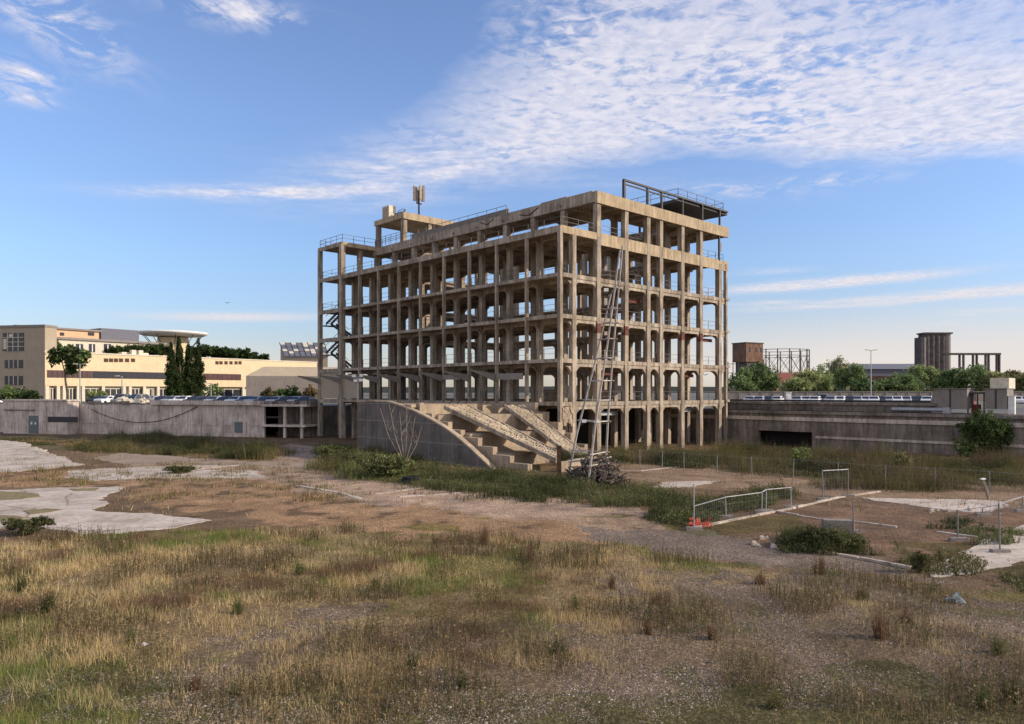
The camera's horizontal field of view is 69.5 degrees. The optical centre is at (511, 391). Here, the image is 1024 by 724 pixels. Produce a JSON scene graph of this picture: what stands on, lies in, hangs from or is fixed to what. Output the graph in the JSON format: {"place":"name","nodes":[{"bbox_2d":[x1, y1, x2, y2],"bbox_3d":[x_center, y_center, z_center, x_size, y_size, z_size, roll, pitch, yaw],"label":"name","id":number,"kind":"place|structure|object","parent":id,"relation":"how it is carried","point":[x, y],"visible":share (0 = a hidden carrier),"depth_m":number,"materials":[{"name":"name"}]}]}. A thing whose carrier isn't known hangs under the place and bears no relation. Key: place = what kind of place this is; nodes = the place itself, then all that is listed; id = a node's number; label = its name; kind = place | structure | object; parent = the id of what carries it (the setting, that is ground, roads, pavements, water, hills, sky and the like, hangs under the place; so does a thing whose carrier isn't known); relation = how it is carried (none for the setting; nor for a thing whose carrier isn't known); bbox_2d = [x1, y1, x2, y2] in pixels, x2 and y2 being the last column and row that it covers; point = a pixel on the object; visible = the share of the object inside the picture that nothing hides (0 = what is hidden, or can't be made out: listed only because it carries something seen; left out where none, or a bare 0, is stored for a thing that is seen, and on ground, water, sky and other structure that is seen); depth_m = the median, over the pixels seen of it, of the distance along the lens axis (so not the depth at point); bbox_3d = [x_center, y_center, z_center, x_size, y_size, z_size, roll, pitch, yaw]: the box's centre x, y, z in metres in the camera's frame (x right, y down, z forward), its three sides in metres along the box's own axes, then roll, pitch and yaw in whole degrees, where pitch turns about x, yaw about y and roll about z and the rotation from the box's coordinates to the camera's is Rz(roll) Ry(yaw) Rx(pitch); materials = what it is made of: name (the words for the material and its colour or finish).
{"place":"outdoors","nodes":[
{"label":"outdoors","id":0,"kind":"place"},
{"bbox_2d":[0,440,83,472],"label":"paving","id":1,"kind":"structure","parent":0,"point":[11,449],"depth_m":63.04,"materials":[{"name":"grey concrete"}]},
{"bbox_2d":[0,486,210,535],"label":"paving","id":2,"kind":"structure","parent":0,"point":[76,507],"depth_m":34.50,"materials":[{"name":"grey concrete"}]},
{"bbox_2d":[0,491,40,499],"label":"moss","id":3,"kind":"object","parent":2,"relation":"on","point":[4,495],"visible":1,"depth_m":40.32,"materials":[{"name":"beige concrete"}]},
{"bbox_2d":[64,465,265,480],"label":"paving","id":4,"kind":"structure","parent":0,"point":[199,472],"depth_m":51.43,"materials":[{"name":"grey concrete"}]},
{"bbox_2d":[94,453,330,468],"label":"paving","id":5,"kind":"structure","parent":0,"point":[139,459],"depth_m":60.37,"materials":[{"name":"grey concrete"}]},
{"bbox_2d":[0,406,1023,723],"bbox_3d":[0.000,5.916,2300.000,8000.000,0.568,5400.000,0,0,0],"label":"ground","id":6,"kind":"structure","parent":0,"point":[562,520],"depth_m":20.90,"materials":[{"name":"soil"}]},
{"bbox_2d":[0,515,55,535],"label":"shrub","id":7,"kind":"object","parent":6,"relation":"on","point":[21,523],"visible":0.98,"depth_m":29.41,"materials":[{"name":"green plant"}]},
{"bbox_2d":[2,399,80,433],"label":"annex block","id":8,"kind":"structure","parent":6,"relation":"on","point":[40,416],"depth_m":108.71,"materials":[{"name":"concrete"}]},
{"bbox_2d":[0,435,87,445],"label":"weeds","id":9,"kind":"object","parent":6,"relation":"on","point":[32,440],"visible":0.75,"depth_m":90.19,"materials":[{"name":"green plant"}]},
{"bbox_2d":[36,586,60,613],"bbox_3d":[-12.022,5.338,19.152,0.589,0.805,0.737,0,0,19],"label":"weed tuft","id":10,"kind":"object","parent":6,"relation":"on","point":[47,604],"visible":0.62,"depth_m":19.07,"materials":[{"name":"green plant"}]},
{"bbox_2d":[0,400,264,436],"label":"retaining wall","id":11,"kind":"structure","parent":6,"relation":"on","point":[237,418],"depth_m":104.19,"materials":[{"name":"concrete"}]},
{"bbox_2d":[57,425,309,460],"bbox_3d":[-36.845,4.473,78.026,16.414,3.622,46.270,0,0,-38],"label":"weeds","id":12,"kind":"object","parent":6,"relation":"on","point":[209,447],"visible":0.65,"depth_m":73.38,"materials":[{"name":"green plant"}]},
{"bbox_2d":[0,456,537,502],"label":"plants","id":13,"kind":"object","parent":6,"relation":"on","point":[85,480],"visible":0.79,"depth_m":46.91,"materials":[{"name":"green plant"}]},
{"bbox_2d":[260,401,319,437],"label":"loading bay","id":14,"kind":"object","parent":6,"relation":"on","point":[293,418],"visible":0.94,"depth_m":100.31,"materials":[{"name":"concrete"}]},
{"bbox_2d":[310,406,351,436],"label":"retaining wall","id":15,"kind":"structure","parent":6,"relation":"on","point":[330,420],"depth_m":103.53,"materials":[{"name":"concrete"}]},
{"bbox_2d":[315,444,353,456],"bbox_3d":[-15.219,5.131,63.880,3.130,1.386,3.190,0,0,0],"label":"shrub","id":16,"kind":"object","parent":6,"relation":"on","point":[324,449],"visible":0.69,"depth_m":63.15,"materials":[{"name":"green plant"}]},
{"bbox_2d":[300,436,436,482],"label":"weeds","id":17,"kind":"object","parent":6,"relation":"on","point":[335,458],"visible":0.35,"depth_m":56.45,"materials":[{"name":"green plant"}]},
{"bbox_2d":[360,452,416,477],"bbox_3d":[-8.220,4.898,49.031,3.784,1.851,3.620,0,0,0],"label":"shrub","id":18,"kind":"object","parent":6,"relation":"on","point":[378,464],"visible":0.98,"depth_m":48.17,"materials":[{"name":"green plant"}]},
{"bbox_2d":[380,406,421,461],"bbox_3d":[-7.718,3.213,51.271,2.982,4.974,0.915,0,0,0],"label":"bare sapling","id":19,"kind":"object","parent":6,"relation":"on","point":[401,434],"visible":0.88,"depth_m":51.23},
{"bbox_2d":[356,399,595,471],"bbox_3d":[-1.783,3.283,64.028,12.110,5.235,24.307,0,0,-43],"label":"stepped grandstand","id":20,"kind":"object","parent":6,"relation":"on","point":[511,434],"visible":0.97,"depth_m":62.13,"materials":[{"name":"concrete"}]},
{"bbox_2d":[0,517,1023,723],"bbox_3d":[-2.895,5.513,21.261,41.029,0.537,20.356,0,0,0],"label":"dry grass","id":21,"kind":"structure","parent":6,"relation":"on","point":[118,601],"depth_m":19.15,"materials":[{"name":"beige plant"}]},
{"bbox_2d":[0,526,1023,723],"bbox_3d":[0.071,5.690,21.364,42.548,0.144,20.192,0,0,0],"label":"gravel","id":22,"kind":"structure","parent":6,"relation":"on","point":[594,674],"depth_m":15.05,"materials":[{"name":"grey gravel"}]},
{"bbox_2d":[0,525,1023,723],"bbox_3d":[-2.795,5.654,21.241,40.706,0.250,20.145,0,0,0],"label":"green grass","id":23,"kind":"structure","parent":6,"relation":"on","point":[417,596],"depth_m":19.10,"materials":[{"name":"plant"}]},
{"bbox_2d":[0,450,1023,515],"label":"dry grass","id":24,"kind":"structure","parent":6,"relation":"on","point":[791,483],"depth_m":43.78,"materials":[{"name":"brown plant"}]},
{"bbox_2d":[298,179,729,450],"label":"concrete frame building","id":25,"kind":"structure","parent":6,"relation":"on","point":[425,263],"depth_m":81.16,"materials":[{"name":"beige concrete"}]},
{"bbox_2d":[413,185,424,214],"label":"antenna mast","id":26,"kind":"object","parent":25,"relation":"on","point":[418,194],"visible":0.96,"depth_m":96.64,"materials":[{"name":"metal"}]},
{"bbox_2d":[395,458,698,507],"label":"weeds","id":27,"kind":"object","parent":6,"relation":"on","point":[533,487],"visible":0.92,"depth_m":41.76,"materials":[{"name":"green plant"}]},
{"bbox_2d":[568,246,622,479],"bbox_3d":[5.212,-1.602,45.251,3.486,15.046,4.642,0,0,0],"label":"timber tripod mast","id":28,"kind":"object","parent":6,"relation":"on","point":[607,338],"visible":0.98,"depth_m":45.76,"materials":[{"name":"white paint"}]},
{"bbox_2d":[562,452,634,489],"bbox_3d":[5.170,4.831,44.285,4.507,2.637,3.277,0,0,0],"label":"root pile","id":29,"kind":"object","parent":6,"relation":"on","point":[604,473],"visible":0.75,"depth_m":43.76,"materials":[{"name":"wood"}]},
{"bbox_2d":[593,438,737,461],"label":"weeds","id":30,"kind":"object","parent":6,"relation":"on","point":[624,451],"visible":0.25,"depth_m":69.50,"materials":[{"name":"green plant"}]},
{"bbox_2d":[644,474,802,524],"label":"weeds","id":31,"kind":"object","parent":6,"relation":"on","point":[670,514],"visible":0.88,"depth_m":35.36,"materials":[{"name":"green plant"}]},
{"bbox_2d":[686,484,797,530],"bbox_3d":[10.393,4.760,33.609,9.089,1.920,1.243,0,0,-43],"label":"wire fence","id":32,"kind":"object","parent":6,"relation":"on","point":[699,527],"visible":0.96,"depth_m":33.36,"materials":[{"name":"metal"}]},
{"bbox_2d":[763,688,784,709],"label":"weed tuft","id":33,"kind":"object","parent":6,"relation":"on","point":[773,702],"visible":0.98,"depth_m":13.35,"materials":[{"name":"green plant"}]},
{"bbox_2d":[698,491,880,526],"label":"kerb","id":34,"kind":"structure","parent":6,"relation":"on","point":[770,512],"depth_m":35.47,"materials":[{"name":"grey concrete"}]},
{"bbox_2d":[561,432,1023,492],"bbox_3d":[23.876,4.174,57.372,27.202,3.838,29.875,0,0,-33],"label":"weeds","id":35,"kind":"object","parent":6,"relation":"on","point":[764,459],"visible":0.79,"depth_m":51.86,"materials":[{"name":"green plant"}]},
{"bbox_2d":[799,525,838,546],"bbox_3d":[11.141,5.318,26.901,1.346,0.998,1.391,0,0,0],"label":"shrub","id":36,"kind":"object","parent":6,"relation":"on","point":[814,531],"visible":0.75,"depth_m":26.67,"materials":[{"name":"green plant"}]},
{"bbox_2d":[765,521,884,555],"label":"weeds","id":37,"kind":"object","parent":6,"relation":"on","point":[792,540],"visible":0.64,"depth_m":26.40,"materials":[{"name":"green plant"}]},
{"bbox_2d":[639,449,1023,493],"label":"wire fence","id":38,"kind":"object","parent":6,"relation":"on","point":[826,468],"visible":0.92,"depth_m":44.93,"materials":[{"name":"metal"}]},
{"bbox_2d":[816,468,854,499],"bbox_3d":[17.327,4.910,39.506,2.800,1.621,0.521,0,0,-31],"label":"wire fence","id":39,"kind":"object","parent":6,"relation":"on","point":[842,494],"visible":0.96,"depth_m":39.59,"materials":[{"name":"metal"}]},
{"bbox_2d":[821,518,853,535],"bbox_3d":[12.979,5.405,29.413,1.150,0.690,0.400,0,0,9],"label":"concrete block","id":40,"kind":"object","parent":6,"relation":"on","point":[838,522],"depth_m":29.24,"materials":[{"name":"grey concrete"}]},
{"bbox_2d":[652,399,1023,456],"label":"retaining wall","id":41,"kind":"structure","parent":6,"relation":"on","point":[778,420],"depth_m":77.44,"materials":[{"name":"concrete"}]},
{"bbox_2d":[931,388,974,408],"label":"container hut","id":42,"kind":"object","parent":41,"relation":"on","point":[956,398],"visible":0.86,"depth_m":71.05,"materials":[{"name":"metal"}]},
{"bbox_2d":[984,388,1013,408],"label":"container hut","id":43,"kind":"object","parent":41,"relation":"on","point":[996,398],"visible":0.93,"depth_m":68.35,"materials":[{"name":"metal"}]},
{"bbox_2d":[990,378,1014,388],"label":"container hut","id":44,"kind":"object","parent":43,"relation":"on","point":[1002,382],"visible":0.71,"depth_m":70.22,"materials":[{"name":"white metal"}]},
{"bbox_2d":[826,527,868,550],"bbox_3d":[11.931,5.354,26.492,1.498,0.935,1.367,0,0,0],"label":"shrub","id":45,"kind":"object","parent":6,"relation":"on","point":[858,540],"visible":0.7,"depth_m":26.16,"materials":[{"name":"green plant"}]},
{"bbox_2d":[687,501,1007,547],"bbox_3d":[16.700,5.624,32.953,16.634,0.153,12.116,0,0,0],"label":"rubble","id":46,"kind":"object","parent":6,"relation":"on","point":[774,545],"visible":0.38,"depth_m":34.74,"materials":[{"name":"grey stone"}]},
{"bbox_2d":[809,549,911,568],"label":"kerb","id":47,"kind":"structure","parent":6,"relation":"on","point":[875,561],"depth_m":24.78,"materials":[{"name":"grey concrete"}]},
{"bbox_2d":[774,510,977,537],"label":"kerb","id":48,"kind":"structure","parent":6,"relation":"on","point":[795,514],"depth_m":31.73,"materials":[{"name":"grey concrete"}]},
{"bbox_2d":[867,594,892,640],"bbox_3d":[8.444,5.143,16.980,0.447,1.117,0.658,0,0,-24],"label":"weed tuft","id":49,"kind":"object","parent":6,"relation":"on","point":[879,631],"visible":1,"depth_m":16.93,"materials":[{"name":"brown plant"}]},
{"bbox_2d":[908,550,931,571],"bbox_3d":[12.888,5.406,23.366,0.663,0.809,0.546,0,0,15],"label":"shrub","id":50,"kind":"object","parent":6,"relation":"on","point":[919,561],"visible":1,"depth_m":23.27,"materials":[{"name":"green plant"}]},
{"bbox_2d":[852,501,1010,552],"bbox_3d":[16.018,4.835,28.416,1.895,1.771,5.662,0,0,-43],"label":"wire fence","id":51,"kind":"object","parent":6,"relation":"on","point":[962,539],"visible":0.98,"depth_m":28.12,"materials":[{"name":"metal"}]},
{"bbox_2d":[924,512,983,529],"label":"weeds","id":52,"kind":"object","parent":6,"relation":"on","point":[962,521],"visible":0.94,"depth_m":31.61,"materials":[{"name":"green plant"}]},
{"bbox_2d":[952,433,985,456],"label":"bush","id":53,"kind":"object","parent":6,"relation":"on","point":[965,446],"visible":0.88,"depth_m":66.07,"materials":[{"name":"green plant"}]},
{"bbox_2d":[954,408,1014,456],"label":"bush","id":54,"kind":"object","parent":6,"relation":"on","point":[987,429],"visible":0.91,"depth_m":65.55,"materials":[{"name":"green plant"}]},
{"bbox_2d":[972,680,997,710],"bbox_3d":[8.612,5.510,13.448,0.480,0.526,0.421,0,0,-43],"label":"weed tuft","id":55,"kind":"object","parent":6,"relation":"on","point":[986,692],"visible":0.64,"depth_m":13.42,"materials":[{"name":"green plant"}]},
{"bbox_2d":[954,524,1023,592],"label":"weeds","id":56,"kind":"object","parent":6,"relation":"on","point":[973,530],"visible":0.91,"depth_m":27.87,"materials":[{"name":"green plant"}]},
{"bbox_2d":[999,673,1023,703],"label":"weed tuft","id":57,"kind":"object","parent":6,"relation":"on","point":[1012,693],"visible":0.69,"depth_m":13.64,"materials":[{"name":"green plant"}]},
{"bbox_2d":[0,393,1023,414],"bbox_3d":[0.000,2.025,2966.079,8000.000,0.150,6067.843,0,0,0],"label":"street ground","id":58,"kind":"structure","parent":0,"point":[1019,408],"depth_m":137.34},
{"bbox_2d":[0,324,57,398],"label":"beige block","id":59,"kind":"structure","parent":58,"relation":"on","point":[23,348],"depth_m":150.98,"materials":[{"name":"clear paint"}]},
{"bbox_2d":[2,333,23,350],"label":"window","id":60,"kind":"structure","parent":59,"relation":"in","point":[11,341],"depth_m":151.37,"materials":[{"name":"grey glass"}]},
{"bbox_2d":[45,344,91,398],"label":"street tree","id":61,"kind":"object","parent":58,"relation":"on","point":[69,355],"visible":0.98,"depth_m":137.36,"materials":[{"name":"green plant"}]},
{"bbox_2d":[164,341,178,395],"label":"cypress tree","id":62,"kind":"object","parent":58,"relation":"on","point":[170,383],"visible":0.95,"depth_m":135.59,"materials":[{"name":"green plant"}]},
{"bbox_2d":[139,330,208,355],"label":"disc roof pavilion","id":63,"kind":"structure","parent":58,"relation":"on","point":[166,336],"depth_m":210.93,"materials":[{"name":"white paint"}]},
{"bbox_2d":[174,336,186,395],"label":"cypress tree","id":64,"kind":"object","parent":58,"relation":"on","point":[180,374],"visible":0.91,"depth_m":136.87,"materials":[{"name":"green plant"}]},
{"bbox_2d":[44,327,317,400],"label":"cream building","id":65,"kind":"structure","parent":58,"relation":"on","point":[139,372],"depth_m":166.45,"materials":[{"name":"paint"}]},
{"bbox_2d":[47,370,91,377],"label":"ribbon window","id":66,"kind":"structure","parent":65,"relation":"in","point":[50,373],"depth_m":152.78,"materials":[{"name":"glass"}]},
{"bbox_2d":[92,371,166,378],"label":"ribbon window","id":67,"kind":"structure","parent":65,"relation":"in","point":[95,374],"depth_m":163.55,"materials":[{"name":"grey glass"}]},
{"bbox_2d":[203,373,240,379],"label":"ribbon window","id":68,"kind":"structure","parent":65,"relation":"in","point":[208,376],"depth_m":182.10,"materials":[{"name":"glass"}]},
{"bbox_2d":[182,342,197,395],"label":"cypress tree","id":69,"kind":"object","parent":58,"relation":"on","point":[189,369],"visible":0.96,"depth_m":138.15,"materials":[{"name":"green plant"}]},
{"bbox_2d":[190,338,206,395],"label":"cypress tree","id":70,"kind":"object","parent":58,"relation":"on","point":[199,365],"visible":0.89,"depth_m":139.46,"materials":[{"name":"green plant"}]},
{"bbox_2d":[192,344,232,357],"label":"umbrella pine","id":71,"kind":"object","parent":58,"relation":"on","point":[210,351],"visible":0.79,"depth_m":235.44,"materials":[{"name":"green plant"}]},
{"bbox_2d":[214,346,258,358],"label":"umbrella pine","id":72,"kind":"object","parent":58,"relation":"on","point":[234,353],"visible":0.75,"depth_m":235.85,"materials":[{"name":"green plant"}]},
{"bbox_2d":[246,367,337,399],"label":"grey hall","id":73,"kind":"structure","parent":58,"relation":"on","point":[259,381],"depth_m":170.25,"materials":[{"name":"grey metal"}]},
{"bbox_2d":[279,342,328,366],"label":"glass roof house","id":74,"kind":"structure","parent":58,"relation":"on","point":[301,351],"depth_m":214.52,"materials":[{"name":"glass"}]},
{"bbox_2d":[728,366,756,390],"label":"broadleaf tree","id":75,"kind":"object","parent":58,"relation":"on","point":[741,379],"visible":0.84,"depth_m":169.06,"materials":[{"name":"green plant"}]},
{"bbox_2d":[732,342,763,387],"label":"brick silo tower","id":76,"kind":"structure","parent":58,"relation":"on","point":[746,354],"depth_m":247.53,"materials":[{"name":"brick"}]},
{"bbox_2d":[748,361,777,386],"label":"broadleaf tree","id":77,"kind":"object","parent":58,"relation":"on","point":[760,376],"visible":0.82,"depth_m":174.49,"materials":[{"name":"green plant"}]},
{"bbox_2d":[763,348,809,372],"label":"gas holder","id":78,"kind":"object","parent":58,"relation":"on","point":[791,357],"visible":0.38,"depth_m":408.60,"materials":[{"name":"metal"}]},
{"bbox_2d":[778,376,812,390],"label":"broadleaf tree","id":79,"kind":"object","parent":58,"relation":"on","point":[794,384],"visible":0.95,"depth_m":163.12,"materials":[{"name":"green plant"}]},
{"bbox_2d":[789,369,822,389],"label":"broadleaf tree","id":80,"kind":"object","parent":58,"relation":"on","point":[814,377],"visible":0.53,"depth_m":170.72,"materials":[{"name":"green plant"}]},
{"bbox_2d":[809,363,835,390],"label":"broadleaf tree","id":81,"kind":"object","parent":58,"relation":"on","point":[825,383],"visible":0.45,"depth_m":178.36,"materials":[{"name":"green plant"}]},
{"bbox_2d":[824,355,850,390],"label":"broadleaf tree","id":82,"kind":"object","parent":58,"relation":"on","point":[839,360],"visible":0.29,"depth_m":188.75,"materials":[{"name":"green plant"}]},
{"bbox_2d":[829,363,867,390],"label":"broadleaf tree","id":83,"kind":"object","parent":58,"relation":"on","point":[858,373],"visible":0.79,"depth_m":171.26,"materials":[{"name":"green plant"}]},
{"bbox_2d":[851,377,884,390],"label":"broadleaf tree","id":84,"kind":"object","parent":58,"relation":"on","point":[863,384],"visible":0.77,"depth_m":163.78,"materials":[{"name":"green plant"}]},
{"bbox_2d":[831,364,913,390],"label":"slate warehouse","id":85,"kind":"structure","parent":58,"relation":"on","point":[882,369],"depth_m":480.98,"materials":[{"name":"grey metal"}]},
{"bbox_2d":[722,391,1023,400],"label":"car park wall","id":86,"kind":"structure","parent":58,"relation":"on","point":[737,394],"depth_m":157.00,"materials":[{"name":"grey concrete"}]},
{"bbox_2d":[728,385,1023,390],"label":"hedge","id":87,"kind":"object","parent":58,"relation":"on","point":[857,389],"visible":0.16,"depth_m":163.77,"materials":[{"name":"green plant"}]},
{"bbox_2d":[888,372,926,390],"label":"broadleaf tree","id":88,"kind":"object","parent":58,"relation":"on","point":[909,382],"visible":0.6,"depth_m":173.89,"materials":[{"name":"green plant"}]},
{"bbox_2d":[891,407,951,413],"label":"pipe length","id":89,"kind":"object","parent":58,"relation":"on","point":[946,410],"visible":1,"depth_m":72.06,"materials":[{"name":"metal"}]},
{"bbox_2d":[903,364,940,389],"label":"broadleaf tree","id":90,"kind":"object","parent":58,"relation":"on","point":[923,373],"visible":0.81,"depth_m":180.36,"materials":[{"name":"green plant"}]},
{"bbox_2d":[914,332,952,390],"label":"silo tower","id":91,"kind":"structure","parent":58,"relation":"on","point":[929,347],"depth_m":428.04,"materials":[{"name":"concrete"}]},
{"bbox_2d":[930,369,967,389],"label":"broadleaf tree","id":92,"kind":"object","parent":58,"relation":"on","point":[944,383],"visible":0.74,"depth_m":178.55,"materials":[{"name":"green plant"}]},
{"bbox_2d":[943,364,978,387],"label":"broadleaf tree","id":93,"kind":"object","parent":58,"relation":"on","point":[960,376],"visible":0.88,"depth_m":176.22,"materials":[{"name":"green plant"}]},
{"bbox_2d":[940,353,1000,372],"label":"portal frame","id":94,"kind":"object","parent":58,"relation":"on","point":[997,361],"visible":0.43,"depth_m":399.20,"materials":[{"name":"concrete"}]},
{"bbox_2d":[978,370,1008,389],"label":"broadleaf tree","id":95,"kind":"object","parent":58,"relation":"on","point":[984,382],"visible":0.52,"depth_m":175.64,"materials":[{"name":"green plant"}]},
{"bbox_2d":[0,0,1023,386],"label":"sky","id":96,"kind":"structure","parent":0,"point":[164,164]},
{"bbox_2d":[363,386,979,392],"bbox_3d":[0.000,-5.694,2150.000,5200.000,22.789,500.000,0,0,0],"label":"hills","id":97,"kind":"structure","parent":0,"point":[521,388],"depth_m":1900.00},
{"bbox_2d":[655,481,717,487],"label":"paving","id":98,"kind":"structure","parent":0,"point":[680,484],"depth_m":45.81,"materials":[{"name":"grey concrete"}]},
{"bbox_2d":[860,497,1007,511],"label":"paving","id":99,"kind":"structure","parent":0,"point":[925,502],"depth_m":37.53,"materials":[{"name":"grey concrete"}]},
{"bbox_2d":[930,525,1023,577],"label":"paving","id":100,"kind":"structure","parent":0,"point":[999,560],"depth_m":25.59,"materials":[{"name":"grey concrete"}]},
{"bbox_2d":[896,545,991,575],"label":"weeds","id":101,"kind":"object","parent":100,"relation":"on","point":[959,557],"visible":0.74,"depth_m":24.07,"materials":[{"name":"green plant"}]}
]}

